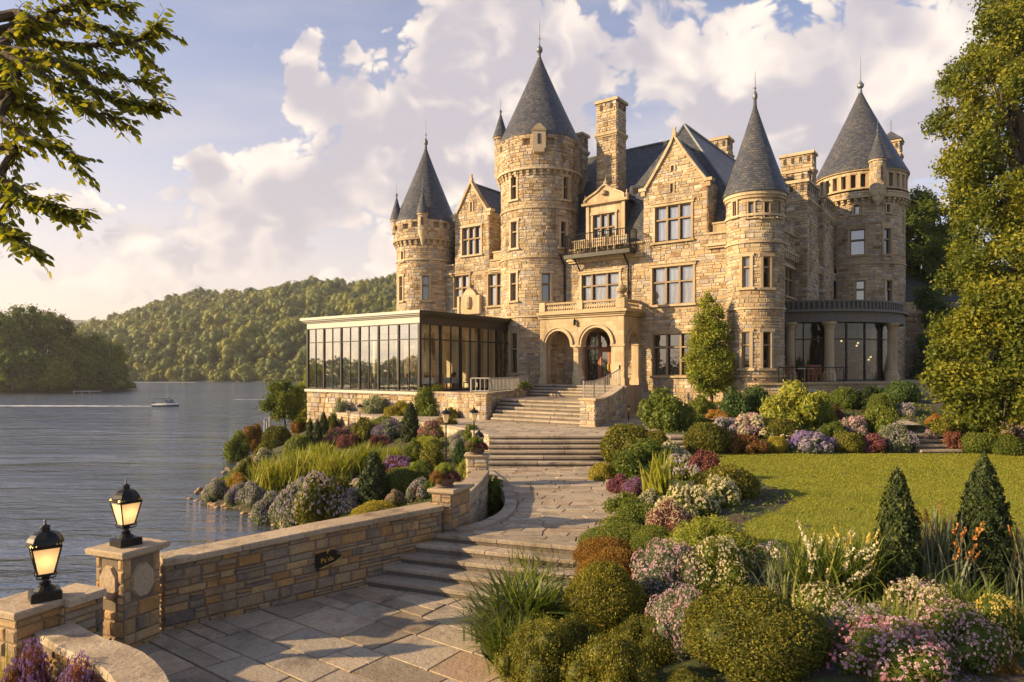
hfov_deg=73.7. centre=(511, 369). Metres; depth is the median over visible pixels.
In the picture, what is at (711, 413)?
flowering mound
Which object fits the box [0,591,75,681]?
stone pier
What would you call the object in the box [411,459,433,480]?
leafy shrub
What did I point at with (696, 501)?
flowering mound
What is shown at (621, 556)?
clipped shrub
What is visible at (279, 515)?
flowering mound
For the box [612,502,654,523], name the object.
clipped shrub
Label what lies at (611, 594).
clipped shrub
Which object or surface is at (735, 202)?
window
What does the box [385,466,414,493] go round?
clipped shrub
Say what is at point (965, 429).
leafy shrub
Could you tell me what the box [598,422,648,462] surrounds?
clipped shrub
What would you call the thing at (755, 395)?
leafy shrub
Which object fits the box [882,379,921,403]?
clipped shrub
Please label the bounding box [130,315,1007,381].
hills
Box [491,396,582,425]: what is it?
stone steps
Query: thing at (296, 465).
grass clump
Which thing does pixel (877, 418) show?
leafy shrub
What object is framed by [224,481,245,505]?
flowering mound
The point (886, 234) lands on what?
window
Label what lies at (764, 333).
window
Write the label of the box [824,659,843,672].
flowering mound
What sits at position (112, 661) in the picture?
garden wall
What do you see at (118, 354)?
shore tree
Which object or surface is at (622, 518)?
clipped shrub
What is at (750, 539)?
leafy shrub
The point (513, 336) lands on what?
window
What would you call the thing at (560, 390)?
stone steps
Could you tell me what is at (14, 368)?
shore tree
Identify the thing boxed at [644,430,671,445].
clipped shrub
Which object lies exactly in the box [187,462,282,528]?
shore rocks
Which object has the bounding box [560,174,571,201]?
window
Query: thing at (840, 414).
flowering mound
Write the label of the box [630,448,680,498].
grass clump
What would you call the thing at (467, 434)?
leafy shrub
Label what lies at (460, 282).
window
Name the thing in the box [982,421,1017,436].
flowering mound
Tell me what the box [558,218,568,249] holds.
window
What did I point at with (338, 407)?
leafy shrub
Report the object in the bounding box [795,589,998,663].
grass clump
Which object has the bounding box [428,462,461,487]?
planter
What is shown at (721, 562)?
flowering mound
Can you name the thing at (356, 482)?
flowering mound
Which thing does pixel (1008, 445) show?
clipped shrub
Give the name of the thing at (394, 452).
grass clump
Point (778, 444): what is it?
clipped shrub
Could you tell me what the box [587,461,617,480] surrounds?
clipped shrub
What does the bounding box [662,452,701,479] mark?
flowering mound
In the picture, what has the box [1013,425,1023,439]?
flowering mound
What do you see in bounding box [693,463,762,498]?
clipped shrub
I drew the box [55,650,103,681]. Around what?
flowering mound
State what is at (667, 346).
window
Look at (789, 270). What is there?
window
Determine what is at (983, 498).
topiary cone
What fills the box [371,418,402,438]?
leafy shrub
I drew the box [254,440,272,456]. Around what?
leafy shrub
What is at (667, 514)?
flowering mound
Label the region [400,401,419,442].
topiary cone
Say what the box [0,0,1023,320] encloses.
sky
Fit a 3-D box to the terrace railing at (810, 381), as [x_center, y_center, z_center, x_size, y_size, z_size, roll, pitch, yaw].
[15.629,0.267,35.440,4.272,0.826,0.240,0,0,-19]
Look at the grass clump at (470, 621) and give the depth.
10.39 m
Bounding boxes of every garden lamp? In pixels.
[345,406,351,427]
[357,404,362,428]
[441,408,450,462]
[469,407,478,435]
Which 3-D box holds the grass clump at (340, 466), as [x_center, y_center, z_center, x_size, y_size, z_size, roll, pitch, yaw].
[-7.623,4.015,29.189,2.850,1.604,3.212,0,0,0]
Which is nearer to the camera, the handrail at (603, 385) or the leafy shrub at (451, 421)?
the leafy shrub at (451, 421)
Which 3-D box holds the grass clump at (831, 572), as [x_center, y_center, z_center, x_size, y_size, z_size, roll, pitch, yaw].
[4.772,3.012,10.675,2.378,1.189,3.143,0,0,-3]
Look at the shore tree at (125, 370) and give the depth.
192.09 m
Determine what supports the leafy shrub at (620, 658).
on the ground at (825, 673)
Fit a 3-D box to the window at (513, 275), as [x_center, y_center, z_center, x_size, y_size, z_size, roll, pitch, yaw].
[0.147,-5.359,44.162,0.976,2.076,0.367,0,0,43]
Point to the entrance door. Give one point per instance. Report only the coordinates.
(596, 356)
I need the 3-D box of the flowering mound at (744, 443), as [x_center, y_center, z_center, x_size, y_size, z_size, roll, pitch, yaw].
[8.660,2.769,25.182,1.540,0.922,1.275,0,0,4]
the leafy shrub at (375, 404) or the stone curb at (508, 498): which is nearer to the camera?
the stone curb at (508, 498)
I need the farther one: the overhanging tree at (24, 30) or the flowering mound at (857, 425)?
the flowering mound at (857, 425)
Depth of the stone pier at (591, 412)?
30.04 m
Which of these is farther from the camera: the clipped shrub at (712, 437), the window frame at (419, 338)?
the window frame at (419, 338)
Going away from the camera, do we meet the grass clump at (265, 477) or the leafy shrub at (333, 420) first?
the grass clump at (265, 477)
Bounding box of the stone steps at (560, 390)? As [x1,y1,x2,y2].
[527,384,624,397]
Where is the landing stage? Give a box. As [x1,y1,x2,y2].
[73,390,98,392]
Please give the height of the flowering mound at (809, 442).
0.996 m
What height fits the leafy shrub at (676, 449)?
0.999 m
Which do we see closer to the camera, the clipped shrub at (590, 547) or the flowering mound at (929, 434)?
the clipped shrub at (590, 547)
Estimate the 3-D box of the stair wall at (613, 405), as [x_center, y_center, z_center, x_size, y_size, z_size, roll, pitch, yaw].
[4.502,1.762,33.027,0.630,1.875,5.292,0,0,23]
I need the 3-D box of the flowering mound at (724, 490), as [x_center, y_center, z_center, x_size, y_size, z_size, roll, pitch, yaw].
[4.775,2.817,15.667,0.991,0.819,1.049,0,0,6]
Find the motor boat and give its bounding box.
[152,395,178,405]
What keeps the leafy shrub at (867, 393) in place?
on the ground at (825, 673)
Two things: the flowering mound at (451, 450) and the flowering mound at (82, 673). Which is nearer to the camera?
the flowering mound at (82, 673)
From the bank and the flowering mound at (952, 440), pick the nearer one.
the flowering mound at (952, 440)
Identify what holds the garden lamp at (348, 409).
on the ground at (825, 673)
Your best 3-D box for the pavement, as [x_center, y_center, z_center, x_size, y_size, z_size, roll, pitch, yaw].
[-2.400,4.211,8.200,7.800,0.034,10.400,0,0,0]
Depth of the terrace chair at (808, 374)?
36.78 m
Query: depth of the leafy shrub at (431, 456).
26.50 m
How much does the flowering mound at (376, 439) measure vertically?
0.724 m
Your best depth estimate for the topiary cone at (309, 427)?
33.64 m
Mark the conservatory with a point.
(354, 360)
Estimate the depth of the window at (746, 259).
35.74 m
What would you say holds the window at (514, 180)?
in the castle
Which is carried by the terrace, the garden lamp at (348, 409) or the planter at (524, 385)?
the planter at (524, 385)
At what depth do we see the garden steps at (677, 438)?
26.08 m
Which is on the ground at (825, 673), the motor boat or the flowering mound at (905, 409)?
the flowering mound at (905, 409)
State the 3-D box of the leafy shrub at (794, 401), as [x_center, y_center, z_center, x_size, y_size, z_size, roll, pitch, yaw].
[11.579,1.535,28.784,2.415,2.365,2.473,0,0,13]
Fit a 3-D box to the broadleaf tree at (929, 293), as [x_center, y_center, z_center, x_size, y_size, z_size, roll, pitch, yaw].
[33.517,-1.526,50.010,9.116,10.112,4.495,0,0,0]
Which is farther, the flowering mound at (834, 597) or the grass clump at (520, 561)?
the grass clump at (520, 561)
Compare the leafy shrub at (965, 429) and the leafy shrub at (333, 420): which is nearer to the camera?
the leafy shrub at (965, 429)
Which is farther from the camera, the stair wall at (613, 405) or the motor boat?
the motor boat
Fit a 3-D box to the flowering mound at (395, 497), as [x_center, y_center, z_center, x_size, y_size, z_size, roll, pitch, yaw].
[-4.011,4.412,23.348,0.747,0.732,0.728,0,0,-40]
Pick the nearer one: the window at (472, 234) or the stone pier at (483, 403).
the stone pier at (483, 403)
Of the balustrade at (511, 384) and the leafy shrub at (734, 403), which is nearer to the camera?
the leafy shrub at (734, 403)
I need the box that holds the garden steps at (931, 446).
[909,433,961,453]
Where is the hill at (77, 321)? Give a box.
[30,320,88,351]
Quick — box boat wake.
[10,382,237,405]
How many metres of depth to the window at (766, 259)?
35.33 m
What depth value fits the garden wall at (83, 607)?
9.75 m
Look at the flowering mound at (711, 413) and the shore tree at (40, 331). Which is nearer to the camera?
the flowering mound at (711, 413)
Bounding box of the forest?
[3,272,396,381]
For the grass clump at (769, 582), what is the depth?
10.51 m
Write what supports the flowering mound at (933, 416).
on the ground at (825, 673)
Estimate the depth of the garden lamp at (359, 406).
33.44 m
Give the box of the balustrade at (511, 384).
[470,376,527,391]
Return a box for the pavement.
[134,586,508,681]
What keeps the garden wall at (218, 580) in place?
on the ground at (825, 673)
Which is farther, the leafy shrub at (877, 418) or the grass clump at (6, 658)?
the leafy shrub at (877, 418)
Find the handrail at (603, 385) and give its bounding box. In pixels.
[581,365,620,397]
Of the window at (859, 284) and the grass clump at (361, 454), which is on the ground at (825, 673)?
the grass clump at (361, 454)
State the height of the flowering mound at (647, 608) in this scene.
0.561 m
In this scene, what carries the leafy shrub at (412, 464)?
on the ground at (825, 673)
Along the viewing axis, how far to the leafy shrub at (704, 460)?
18.93 m
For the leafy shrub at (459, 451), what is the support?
on the ground at (825, 673)
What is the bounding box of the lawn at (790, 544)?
[690,454,1023,585]
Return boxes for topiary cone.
[304,418,312,438]
[311,417,323,446]
[319,411,328,436]
[356,450,389,504]
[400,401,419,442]
[871,464,925,593]
[952,451,1019,598]
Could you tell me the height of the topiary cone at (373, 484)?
2.147 m
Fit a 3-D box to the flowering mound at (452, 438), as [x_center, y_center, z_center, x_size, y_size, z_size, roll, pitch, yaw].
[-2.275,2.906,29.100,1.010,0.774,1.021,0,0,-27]
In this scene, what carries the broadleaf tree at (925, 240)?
on the ground at (825, 673)
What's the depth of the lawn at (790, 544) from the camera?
16.47 m
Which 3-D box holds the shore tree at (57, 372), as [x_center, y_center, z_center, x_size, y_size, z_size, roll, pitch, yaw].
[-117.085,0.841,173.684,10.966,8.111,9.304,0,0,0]
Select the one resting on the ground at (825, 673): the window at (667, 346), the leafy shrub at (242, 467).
the leafy shrub at (242, 467)
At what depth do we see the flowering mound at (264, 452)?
33.47 m
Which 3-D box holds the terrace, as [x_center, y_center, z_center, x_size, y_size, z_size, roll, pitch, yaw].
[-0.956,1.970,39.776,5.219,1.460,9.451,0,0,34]
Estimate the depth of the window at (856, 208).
50.01 m
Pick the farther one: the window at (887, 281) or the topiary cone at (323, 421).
the window at (887, 281)
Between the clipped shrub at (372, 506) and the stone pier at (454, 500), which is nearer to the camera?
the stone pier at (454, 500)
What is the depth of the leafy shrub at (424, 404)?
36.93 m
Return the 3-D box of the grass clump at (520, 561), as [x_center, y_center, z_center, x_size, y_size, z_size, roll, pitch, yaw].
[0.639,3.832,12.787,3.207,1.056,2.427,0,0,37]
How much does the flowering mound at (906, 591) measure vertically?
0.860 m
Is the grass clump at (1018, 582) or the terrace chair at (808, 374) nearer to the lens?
the grass clump at (1018, 582)
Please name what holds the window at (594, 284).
in the castle
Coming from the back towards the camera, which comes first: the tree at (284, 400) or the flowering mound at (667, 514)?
the tree at (284, 400)
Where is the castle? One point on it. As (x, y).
(569, 257)
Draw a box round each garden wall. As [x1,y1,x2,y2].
[34,622,169,681]
[58,583,106,636]
[160,502,443,631]
[461,470,488,523]
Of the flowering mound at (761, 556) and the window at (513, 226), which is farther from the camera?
the window at (513, 226)
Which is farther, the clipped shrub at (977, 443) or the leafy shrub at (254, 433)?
the leafy shrub at (254, 433)
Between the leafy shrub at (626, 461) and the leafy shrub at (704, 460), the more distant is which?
the leafy shrub at (626, 461)
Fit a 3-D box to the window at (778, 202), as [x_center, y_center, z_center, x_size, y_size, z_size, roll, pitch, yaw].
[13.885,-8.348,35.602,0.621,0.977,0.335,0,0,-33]
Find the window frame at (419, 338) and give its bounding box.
[306,323,508,391]
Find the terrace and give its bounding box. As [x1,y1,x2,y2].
[447,389,501,392]
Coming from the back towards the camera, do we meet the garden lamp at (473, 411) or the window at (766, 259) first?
the window at (766, 259)
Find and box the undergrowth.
[0,377,136,390]
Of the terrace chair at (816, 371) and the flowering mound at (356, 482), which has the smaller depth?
the flowering mound at (356, 482)
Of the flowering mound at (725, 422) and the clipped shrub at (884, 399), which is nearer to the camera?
the flowering mound at (725, 422)
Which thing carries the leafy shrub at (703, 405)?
on the ground at (825, 673)
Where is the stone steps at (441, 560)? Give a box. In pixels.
[366,532,578,601]
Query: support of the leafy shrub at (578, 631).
on the ground at (825, 673)
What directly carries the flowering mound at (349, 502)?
on the ground at (825, 673)
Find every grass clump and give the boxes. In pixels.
[0,630,24,679]
[238,454,289,492]
[263,444,325,485]
[301,445,358,478]
[302,439,339,461]
[336,440,391,472]
[380,444,405,462]
[423,560,598,650]
[432,584,525,646]
[454,607,549,673]
[488,542,573,592]
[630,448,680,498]
[742,553,830,604]
[746,520,902,614]
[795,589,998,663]
[806,524,907,604]
[898,570,1023,658]
[913,501,1007,599]
[974,522,1023,608]
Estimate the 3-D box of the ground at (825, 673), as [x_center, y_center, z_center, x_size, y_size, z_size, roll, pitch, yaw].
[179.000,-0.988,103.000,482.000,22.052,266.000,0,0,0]
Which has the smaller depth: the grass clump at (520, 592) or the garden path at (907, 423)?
the grass clump at (520, 592)
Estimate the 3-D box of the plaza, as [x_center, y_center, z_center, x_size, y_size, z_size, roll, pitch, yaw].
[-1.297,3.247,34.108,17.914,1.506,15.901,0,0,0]
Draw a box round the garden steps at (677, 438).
[665,433,689,452]
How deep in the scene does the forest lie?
396.50 m
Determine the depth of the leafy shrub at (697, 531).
11.72 m
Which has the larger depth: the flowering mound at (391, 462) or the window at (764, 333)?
the window at (764, 333)
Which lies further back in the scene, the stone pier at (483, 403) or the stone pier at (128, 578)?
the stone pier at (483, 403)
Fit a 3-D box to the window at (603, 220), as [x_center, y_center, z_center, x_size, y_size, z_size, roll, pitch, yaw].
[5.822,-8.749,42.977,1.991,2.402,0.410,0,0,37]
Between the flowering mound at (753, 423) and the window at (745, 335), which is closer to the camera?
the flowering mound at (753, 423)
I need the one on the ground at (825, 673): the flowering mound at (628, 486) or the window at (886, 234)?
the flowering mound at (628, 486)
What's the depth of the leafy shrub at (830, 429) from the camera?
26.44 m
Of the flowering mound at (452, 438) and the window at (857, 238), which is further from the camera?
the window at (857, 238)
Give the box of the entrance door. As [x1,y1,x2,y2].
[572,332,610,383]
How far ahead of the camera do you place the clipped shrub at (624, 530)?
13.18 m
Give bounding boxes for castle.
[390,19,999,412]
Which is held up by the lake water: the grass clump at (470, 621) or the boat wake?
the boat wake
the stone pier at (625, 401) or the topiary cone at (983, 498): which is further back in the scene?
the stone pier at (625, 401)
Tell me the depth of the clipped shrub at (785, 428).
26.30 m
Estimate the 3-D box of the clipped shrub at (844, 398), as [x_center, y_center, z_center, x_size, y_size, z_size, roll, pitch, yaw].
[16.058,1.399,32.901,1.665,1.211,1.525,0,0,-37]
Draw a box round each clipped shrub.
[261,424,291,447]
[283,434,312,457]
[336,433,360,448]
[348,499,397,515]
[373,415,392,425]
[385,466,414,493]
[416,436,442,448]
[556,559,651,639]
[572,534,633,564]
[574,522,641,546]
[574,545,641,583]
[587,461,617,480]
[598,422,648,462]
[598,514,643,525]
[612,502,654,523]
[628,523,673,555]
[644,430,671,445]
[679,582,843,681]
[682,421,732,453]
[692,414,707,426]
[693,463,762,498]
[757,416,801,439]
[766,435,788,453]
[828,386,861,409]
[830,431,865,452]
[865,392,897,413]
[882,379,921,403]
[910,376,924,379]
[955,431,996,453]
[990,434,1023,455]
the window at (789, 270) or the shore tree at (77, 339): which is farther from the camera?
the shore tree at (77, 339)
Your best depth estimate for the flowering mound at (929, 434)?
26.10 m
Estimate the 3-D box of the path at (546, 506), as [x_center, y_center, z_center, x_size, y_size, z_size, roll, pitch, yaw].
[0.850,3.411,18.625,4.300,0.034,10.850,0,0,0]
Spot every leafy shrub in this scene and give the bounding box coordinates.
[222,429,249,461]
[235,456,256,478]
[243,422,262,450]
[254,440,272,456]
[287,470,353,524]
[289,420,306,434]
[327,412,339,429]
[333,397,349,415]
[350,416,379,441]
[359,394,387,413]
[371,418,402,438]
[383,400,407,415]
[402,437,422,463]
[405,461,433,468]
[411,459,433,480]
[413,383,442,415]
[419,442,444,468]
[423,479,435,497]
[435,416,457,434]
[447,407,459,417]
[452,437,468,466]
[457,458,466,479]
[461,424,478,441]
[487,475,503,514]
[491,612,586,681]
[555,612,603,648]
[557,626,660,681]
[602,491,643,513]
[603,611,677,669]
[611,437,673,477]
[636,386,697,431]
[655,665,716,681]
[659,440,691,457]
[666,512,764,558]
[685,448,721,475]
[688,394,716,413]
[719,385,750,416]
[735,531,762,561]
[743,384,769,412]
[757,379,820,427]
[809,389,837,426]
[816,420,847,439]
[856,386,878,409]
[864,405,900,433]
[871,385,884,393]
[877,421,919,452]
[926,415,962,438]
[953,418,986,435]
[967,653,1023,676]
[1006,414,1023,426]
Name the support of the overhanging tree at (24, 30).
on the ground at (825, 673)
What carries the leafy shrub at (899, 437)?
on the ground at (825, 673)
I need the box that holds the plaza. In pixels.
[336,411,661,450]
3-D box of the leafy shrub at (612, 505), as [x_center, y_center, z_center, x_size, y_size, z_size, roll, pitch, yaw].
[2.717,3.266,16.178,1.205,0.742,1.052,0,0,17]
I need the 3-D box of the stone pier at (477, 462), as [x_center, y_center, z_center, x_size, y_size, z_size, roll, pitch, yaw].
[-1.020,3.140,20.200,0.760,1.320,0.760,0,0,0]
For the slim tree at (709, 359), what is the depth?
35.86 m
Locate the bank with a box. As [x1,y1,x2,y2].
[0,380,137,392]
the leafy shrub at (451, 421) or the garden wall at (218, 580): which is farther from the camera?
the leafy shrub at (451, 421)
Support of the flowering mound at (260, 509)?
on the ground at (825, 673)
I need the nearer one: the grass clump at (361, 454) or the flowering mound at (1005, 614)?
the flowering mound at (1005, 614)
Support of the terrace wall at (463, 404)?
on the plaza
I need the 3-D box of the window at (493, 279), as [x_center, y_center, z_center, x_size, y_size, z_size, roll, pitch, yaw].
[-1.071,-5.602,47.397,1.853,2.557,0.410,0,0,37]
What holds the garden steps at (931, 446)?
on the ground at (825, 673)
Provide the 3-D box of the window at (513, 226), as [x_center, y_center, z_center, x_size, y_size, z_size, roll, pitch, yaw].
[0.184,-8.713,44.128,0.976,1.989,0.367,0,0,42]
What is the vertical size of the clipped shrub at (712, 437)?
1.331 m
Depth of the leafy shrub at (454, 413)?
35.16 m
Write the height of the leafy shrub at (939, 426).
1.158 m
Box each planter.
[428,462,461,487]
[464,436,488,454]
[517,380,531,390]
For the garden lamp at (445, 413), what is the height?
3.165 m
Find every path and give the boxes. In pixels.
[450,466,618,540]
[898,420,922,425]
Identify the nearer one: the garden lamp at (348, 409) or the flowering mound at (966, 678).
the flowering mound at (966, 678)
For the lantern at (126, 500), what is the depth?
10.48 m
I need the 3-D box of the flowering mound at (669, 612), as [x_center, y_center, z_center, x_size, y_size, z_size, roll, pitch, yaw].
[2.368,3.487,9.544,1.080,1.013,1.001,0,0,29]
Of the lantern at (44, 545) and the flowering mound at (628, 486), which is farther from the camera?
the flowering mound at (628, 486)
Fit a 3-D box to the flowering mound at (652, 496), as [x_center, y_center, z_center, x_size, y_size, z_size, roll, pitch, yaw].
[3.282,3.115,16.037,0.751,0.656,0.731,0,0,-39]
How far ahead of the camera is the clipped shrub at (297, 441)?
33.04 m
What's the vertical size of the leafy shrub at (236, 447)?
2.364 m
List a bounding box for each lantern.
[25,518,64,604]
[109,479,142,548]
[473,430,483,452]
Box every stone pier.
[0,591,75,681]
[84,537,170,647]
[427,482,474,532]
[464,452,490,477]
[474,392,492,419]
[578,397,605,426]
[623,385,627,417]
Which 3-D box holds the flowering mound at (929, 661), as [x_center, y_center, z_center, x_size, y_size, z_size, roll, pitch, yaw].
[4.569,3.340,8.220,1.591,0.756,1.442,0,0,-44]
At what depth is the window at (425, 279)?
49.37 m
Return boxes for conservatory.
[300,310,510,422]
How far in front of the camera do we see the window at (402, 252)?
49.90 m
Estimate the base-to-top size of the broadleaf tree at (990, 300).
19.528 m
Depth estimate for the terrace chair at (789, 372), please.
37.38 m
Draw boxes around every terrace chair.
[785,365,796,380]
[805,365,815,380]
[813,365,824,380]
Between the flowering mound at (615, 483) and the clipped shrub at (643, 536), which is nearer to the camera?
the clipped shrub at (643, 536)
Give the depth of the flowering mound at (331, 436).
33.83 m
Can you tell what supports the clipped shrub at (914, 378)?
on the ground at (825, 673)
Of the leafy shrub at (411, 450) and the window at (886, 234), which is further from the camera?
the window at (886, 234)
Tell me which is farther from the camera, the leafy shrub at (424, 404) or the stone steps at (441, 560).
the leafy shrub at (424, 404)
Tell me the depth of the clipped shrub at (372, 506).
22.53 m
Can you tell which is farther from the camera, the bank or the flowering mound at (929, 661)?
the bank
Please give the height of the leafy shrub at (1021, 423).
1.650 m
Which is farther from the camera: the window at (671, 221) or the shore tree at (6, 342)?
the shore tree at (6, 342)
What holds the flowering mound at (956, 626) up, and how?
on the ground at (825, 673)
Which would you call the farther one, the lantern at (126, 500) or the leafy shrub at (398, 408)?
the leafy shrub at (398, 408)
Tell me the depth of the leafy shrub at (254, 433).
50.72 m
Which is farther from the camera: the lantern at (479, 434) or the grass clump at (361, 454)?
the grass clump at (361, 454)
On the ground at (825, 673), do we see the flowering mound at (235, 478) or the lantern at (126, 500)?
the flowering mound at (235, 478)
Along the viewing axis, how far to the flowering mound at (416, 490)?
22.97 m
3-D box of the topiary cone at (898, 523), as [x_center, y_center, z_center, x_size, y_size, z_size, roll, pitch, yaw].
[6.120,2.550,10.848,0.800,2.145,0.791,0,0,35]
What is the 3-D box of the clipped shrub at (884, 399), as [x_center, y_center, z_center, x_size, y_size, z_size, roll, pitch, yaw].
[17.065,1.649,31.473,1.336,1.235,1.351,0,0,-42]
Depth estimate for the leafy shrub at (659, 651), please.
9.32 m
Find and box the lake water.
[0,381,300,598]
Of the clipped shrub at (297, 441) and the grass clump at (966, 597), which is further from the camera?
the clipped shrub at (297, 441)
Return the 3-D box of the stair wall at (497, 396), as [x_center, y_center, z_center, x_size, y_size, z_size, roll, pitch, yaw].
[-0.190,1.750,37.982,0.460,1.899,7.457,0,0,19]
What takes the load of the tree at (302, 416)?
on the ground at (825, 673)
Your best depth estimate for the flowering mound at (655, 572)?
11.00 m
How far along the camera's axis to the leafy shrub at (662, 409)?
27.99 m
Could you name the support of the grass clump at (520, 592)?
on the ground at (825, 673)
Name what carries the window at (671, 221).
in the castle
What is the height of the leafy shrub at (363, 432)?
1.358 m
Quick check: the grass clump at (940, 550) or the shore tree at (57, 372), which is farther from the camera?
the shore tree at (57, 372)
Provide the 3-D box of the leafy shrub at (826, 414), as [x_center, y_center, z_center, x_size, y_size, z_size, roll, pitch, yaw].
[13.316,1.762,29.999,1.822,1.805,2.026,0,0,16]
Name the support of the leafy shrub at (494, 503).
on the ground at (825, 673)
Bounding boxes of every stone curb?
[453,469,516,532]
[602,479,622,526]
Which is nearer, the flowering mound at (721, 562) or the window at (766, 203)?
the flowering mound at (721, 562)
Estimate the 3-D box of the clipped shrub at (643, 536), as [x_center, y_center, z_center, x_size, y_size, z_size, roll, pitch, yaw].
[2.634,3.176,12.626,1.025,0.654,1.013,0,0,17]
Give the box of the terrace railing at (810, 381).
[778,367,843,382]
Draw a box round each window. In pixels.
[397,274,404,302]
[398,250,404,262]
[419,273,432,301]
[451,271,471,309]
[459,223,482,257]
[484,271,500,307]
[507,171,518,202]
[507,218,519,250]
[507,270,518,302]
[507,330,520,374]
[538,270,553,302]
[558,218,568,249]
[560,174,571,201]
[577,268,622,304]
[590,209,617,239]
[648,260,696,307]
[648,329,697,377]
[650,197,694,244]
[729,199,739,219]
[737,253,753,290]
[737,328,753,370]
[744,199,756,218]
[758,329,775,370]
[759,253,775,289]
[761,200,773,218]
[775,199,784,218]
[784,263,796,299]
[846,226,868,257]
[851,203,862,215]
[853,278,867,299]
[881,226,894,255]
[883,278,894,300]
[884,203,893,213]
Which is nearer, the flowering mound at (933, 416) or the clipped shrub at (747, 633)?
the clipped shrub at (747, 633)
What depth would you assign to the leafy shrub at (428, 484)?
22.92 m
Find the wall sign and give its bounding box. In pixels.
[315,549,342,571]
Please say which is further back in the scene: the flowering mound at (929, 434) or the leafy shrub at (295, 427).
the leafy shrub at (295, 427)
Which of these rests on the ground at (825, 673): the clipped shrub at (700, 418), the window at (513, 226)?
the clipped shrub at (700, 418)
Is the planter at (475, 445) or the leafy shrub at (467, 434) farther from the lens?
the leafy shrub at (467, 434)
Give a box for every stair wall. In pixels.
[492,383,532,416]
[596,386,623,422]
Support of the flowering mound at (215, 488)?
on the ground at (825, 673)
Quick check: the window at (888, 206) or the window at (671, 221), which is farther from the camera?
the window at (888, 206)
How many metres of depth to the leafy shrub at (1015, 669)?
8.04 m
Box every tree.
[0,0,187,278]
[0,302,59,376]
[0,315,31,356]
[0,344,52,387]
[21,307,79,356]
[30,357,79,388]
[63,331,91,378]
[72,332,115,386]
[105,340,132,372]
[119,362,129,381]
[255,378,306,426]
[289,366,313,429]
[679,288,736,401]
[905,183,1012,335]
[908,280,973,386]
[915,0,1023,436]
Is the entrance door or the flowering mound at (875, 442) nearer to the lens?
the flowering mound at (875, 442)
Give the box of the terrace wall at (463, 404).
[431,391,475,418]
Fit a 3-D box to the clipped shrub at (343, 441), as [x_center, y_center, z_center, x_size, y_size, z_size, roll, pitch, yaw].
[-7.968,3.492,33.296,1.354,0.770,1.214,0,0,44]
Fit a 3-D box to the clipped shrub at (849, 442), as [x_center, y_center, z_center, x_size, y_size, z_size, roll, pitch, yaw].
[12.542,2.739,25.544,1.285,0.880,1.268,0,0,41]
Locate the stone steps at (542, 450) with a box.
[488,435,614,466]
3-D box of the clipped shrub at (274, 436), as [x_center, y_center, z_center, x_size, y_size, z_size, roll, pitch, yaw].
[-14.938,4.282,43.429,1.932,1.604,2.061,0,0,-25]
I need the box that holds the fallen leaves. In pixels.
[194,471,607,676]
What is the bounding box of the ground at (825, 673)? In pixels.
[197,331,1023,681]
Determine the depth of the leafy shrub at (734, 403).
31.56 m
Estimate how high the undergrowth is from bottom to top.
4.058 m
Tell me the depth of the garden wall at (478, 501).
17.64 m
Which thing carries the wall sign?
attached to the garden wall at (218, 580)
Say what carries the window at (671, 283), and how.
in the castle
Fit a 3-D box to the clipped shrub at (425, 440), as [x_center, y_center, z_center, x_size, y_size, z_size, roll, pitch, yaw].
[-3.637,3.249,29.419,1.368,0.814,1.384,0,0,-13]
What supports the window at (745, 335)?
in the castle
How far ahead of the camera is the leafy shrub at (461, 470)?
23.52 m
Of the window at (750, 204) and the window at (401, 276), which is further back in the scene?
the window at (401, 276)
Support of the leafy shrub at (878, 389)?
on the ground at (825, 673)
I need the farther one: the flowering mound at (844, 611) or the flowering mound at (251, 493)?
the flowering mound at (251, 493)
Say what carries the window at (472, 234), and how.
in the castle
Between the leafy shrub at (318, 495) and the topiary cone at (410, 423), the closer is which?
the leafy shrub at (318, 495)
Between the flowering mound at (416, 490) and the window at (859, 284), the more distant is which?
the window at (859, 284)
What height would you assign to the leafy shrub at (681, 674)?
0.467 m
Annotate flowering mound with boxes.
[0,636,54,681]
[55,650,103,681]
[202,477,229,502]
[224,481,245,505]
[225,472,250,488]
[238,481,266,510]
[251,490,278,524]
[253,447,277,466]
[266,482,299,528]
[292,476,307,490]
[324,426,351,445]
[335,486,359,515]
[349,478,362,491]
[367,434,390,447]
[382,453,411,471]
[384,489,406,505]
[405,476,428,502]
[417,418,443,438]
[448,429,463,444]
[449,436,466,453]
[606,473,628,493]
[618,476,641,495]
[629,537,703,599]
[637,487,661,505]
[639,598,659,617]
[645,497,696,533]
[645,582,702,663]
[654,483,720,518]
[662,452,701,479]
[676,534,759,596]
[699,474,741,507]
[705,408,728,420]
[713,416,738,435]
[726,432,770,453]
[728,412,766,436]
[749,540,791,579]
[787,429,837,453]
[790,580,860,619]
[820,611,963,681]
[822,598,896,642]
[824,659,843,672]
[831,405,844,418]
[839,415,868,437]
[862,433,888,453]
[874,575,961,617]
[896,402,916,417]
[906,597,1019,676]
[922,429,937,438]
[924,414,941,425]
[939,430,963,451]
[941,671,987,681]
[967,593,1023,660]
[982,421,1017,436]
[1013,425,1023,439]
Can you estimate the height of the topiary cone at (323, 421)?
1.533 m
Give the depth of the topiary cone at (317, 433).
33.52 m

